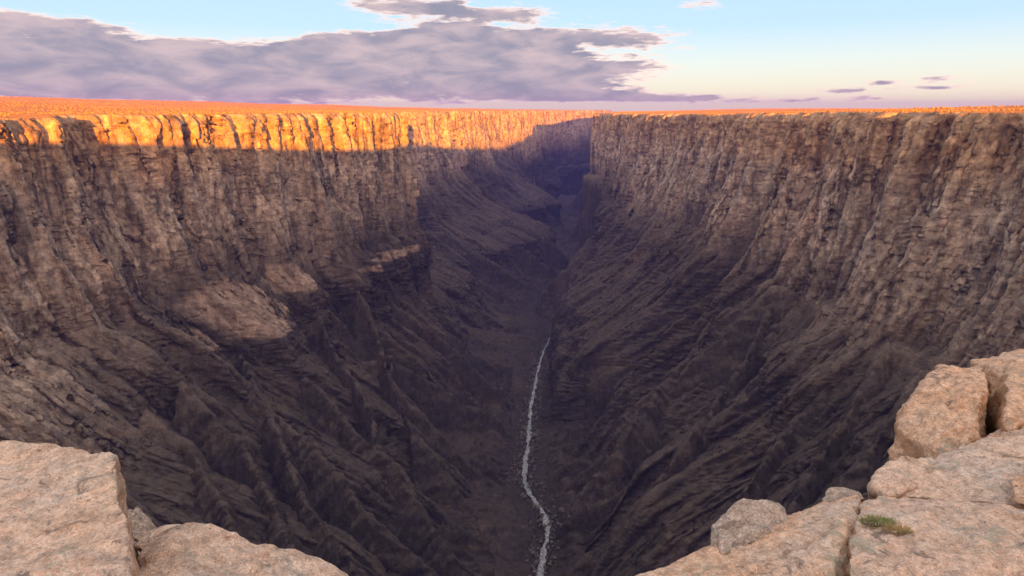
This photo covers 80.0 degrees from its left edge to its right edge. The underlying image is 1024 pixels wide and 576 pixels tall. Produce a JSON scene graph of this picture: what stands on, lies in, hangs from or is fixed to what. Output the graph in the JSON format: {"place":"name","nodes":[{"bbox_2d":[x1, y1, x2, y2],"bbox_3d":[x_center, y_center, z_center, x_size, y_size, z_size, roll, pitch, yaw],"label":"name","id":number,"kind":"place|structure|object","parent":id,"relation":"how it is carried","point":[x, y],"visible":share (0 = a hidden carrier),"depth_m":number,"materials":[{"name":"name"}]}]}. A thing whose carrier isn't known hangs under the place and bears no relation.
{"place":"outdoors","nodes":[
{"label":"outdoors","id":0,"kind":"place"},
{"bbox_2d":[0,96,611,575],"bbox_3d":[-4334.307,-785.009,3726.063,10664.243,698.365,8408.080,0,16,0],"label":"canyon wall","id":1,"kind":"structure","parent":0,"point":[132,244],"depth_m":858.41,"materials":[{"name":"brown stone"}]},
{"bbox_2d":[0,96,1023,116],"bbox_3d":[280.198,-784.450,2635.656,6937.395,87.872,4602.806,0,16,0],"label":"scrub","id":2,"kind":"object","parent":1,"relation":"on","point":[403,109],"visible":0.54,"depth_m":1185.32,"materials":[{"name":"orange plant"}]},
{"bbox_2d":[0,0,1023,111],"label":"sky","id":3,"kind":"structure","parent":0,"point":[613,55],"materials":[{"name":"blue"}]},
{"bbox_2d":[81,173,956,575],"bbox_3d":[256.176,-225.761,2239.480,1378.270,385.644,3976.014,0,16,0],"label":"canyon floor","id":4,"kind":"structure","parent":0,"point":[477,449],"depth_m":871.06,"materials":[{"name":"brown stone"}]},
{"bbox_2d":[503,330,569,575],"bbox_3d":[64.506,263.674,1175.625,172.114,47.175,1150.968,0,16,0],"label":"boulder field","id":5,"kind":"structure","parent":4,"relation":"on","point":[523,435],"depth_m":1065.44,"materials":[{"name":"grey stone"}]},
{"bbox_2d":[522,338,550,575],"bbox_3d":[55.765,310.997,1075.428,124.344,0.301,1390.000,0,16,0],"label":"river","id":6,"kind":"structure","parent":4,"relation":"on","point":[542,558],"depth_m":1023.50,"materials":[{"name":"liquid"}]},
{"bbox_2d":[547,106,1023,575],"bbox_3d":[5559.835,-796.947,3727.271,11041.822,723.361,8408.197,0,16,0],"label":"canyon wall","id":7,"kind":"structure","parent":0,"point":[907,227],"depth_m":787.28,"materials":[{"name":"brown stone"}]},
{"bbox_3d":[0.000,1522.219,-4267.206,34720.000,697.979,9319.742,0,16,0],"label":"canyon rim","id":8,"kind":"structure","parent":0,"visible":0},
{"bbox_2d":[0,440,141,575],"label":"granite block","id":9,"kind":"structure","parent":8,"relation":"on","point":[63,511],"depth_m":2.39,"materials":[{"name":"beige stone"}]},
{"bbox_2d":[128,507,155,566],"bbox_3d":[-2.125,2.129,3.688,0.191,1.714,0.577,-9,19,-28],"label":"granite shard","id":10,"kind":"object","parent":8,"relation":"on","point":[140,521],"visible":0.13,"depth_m":3.53,"materials":[{"name":"grey stone"}]},
{"bbox_2d":[134,522,347,575],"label":"granite ledge","id":11,"kind":"object","parent":8,"relation":"on","point":[195,549],"visible":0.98,"depth_m":2.82,"materials":[{"name":"beige stone"}]},
{"bbox_2d":[635,493,860,575],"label":"rock slab","id":12,"kind":"object","parent":8,"relation":"on","point":[813,540],"visible":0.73,"depth_m":3.35,"materials":[{"name":"beige stone"}]},
{"bbox_2d":[710,498,787,554],"bbox_3d":[1.455,1.590,3.755,0.779,0.513,0.353,-9,18,-27],"label":"boulder","id":13,"kind":"object","parent":12,"relation":"on","point":[743,521],"visible":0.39,"depth_m":3.62,"materials":[{"name":"grey stone"}]},
{"bbox_2d":[822,487,864,502],"bbox_3d":[2.715,1.735,4.908,0.707,0.363,0.241,-14,21,-40],"label":"boulder","id":14,"kind":"object","parent":12,"relation":"on","point":[832,494],"visible":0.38,"depth_m":4.76,"materials":[{"name":"grey stone"}]},
{"bbox_2d":[845,495,1023,575],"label":"rock slab","id":15,"kind":"object","parent":8,"relation":"on","point":[953,537],"visible":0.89,"depth_m":3.28,"materials":[{"name":"beige stone"}]},
{"bbox_2d":[857,513,897,527],"bbox_3d":[2.064,1.317,3.455,0.242,0.027,0.145,0,16,0],"label":"grass tuft","id":16,"kind":"object","parent":15,"relation":"on","point":[879,520],"visible":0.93,"depth_m":3.46,"materials":[{"name":"green plant"}]},
{"bbox_2d":[877,523,918,534],"bbox_3d":[2.118,1.324,3.353,0.209,0.025,0.113,0,16,0],"label":"dry grass tuft","id":17,"kind":"object","parent":15,"relation":"on","point":[899,528],"visible":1,"depth_m":3.36,"materials":[{"name":"yellow plant"}]},
{"bbox_2d":[901,426,1023,508],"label":"rock slab","id":18,"kind":"object","parent":8,"relation":"on","point":[989,468],"visible":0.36,"depth_m":4.23,"materials":[{"name":"beige stone"}]},
{"bbox_2d":[867,456,934,499],"bbox_3d":[2.782,1.483,4.363,0.972,0.505,0.309,-12,20,-35],"label":"boulder","id":19,"kind":"object","parent":18,"relation":"on","point":[899,477],"visible":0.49,"depth_m":4.19,"materials":[{"name":"beige stone"}]},
{"bbox_2d":[887,364,988,460],"bbox_3d":[4.306,1.966,6.113,3.092,2.723,0.883,-16,22,-43],"label":"cracked boulder","id":20,"kind":"object","parent":18,"relation":"on","point":[943,409],"visible":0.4,"depth_m":5.13,"materials":[{"name":"beige stone"}]},
{"bbox_2d":[970,349,1023,434],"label":"cracked boulder","id":21,"kind":"object","parent":18,"relation":"on","point":[1003,372],"visible":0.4,"depth_m":5.46,"materials":[{"name":"beige stone"}]},
{"bbox_2d":[1011,470,1023,504],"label":"boulder","id":22,"kind":"object","parent":18,"relation":"on","point":[1017,483],"visible":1,"depth_m":3.80,"materials":[{"name":"beige stone"}]}
]}

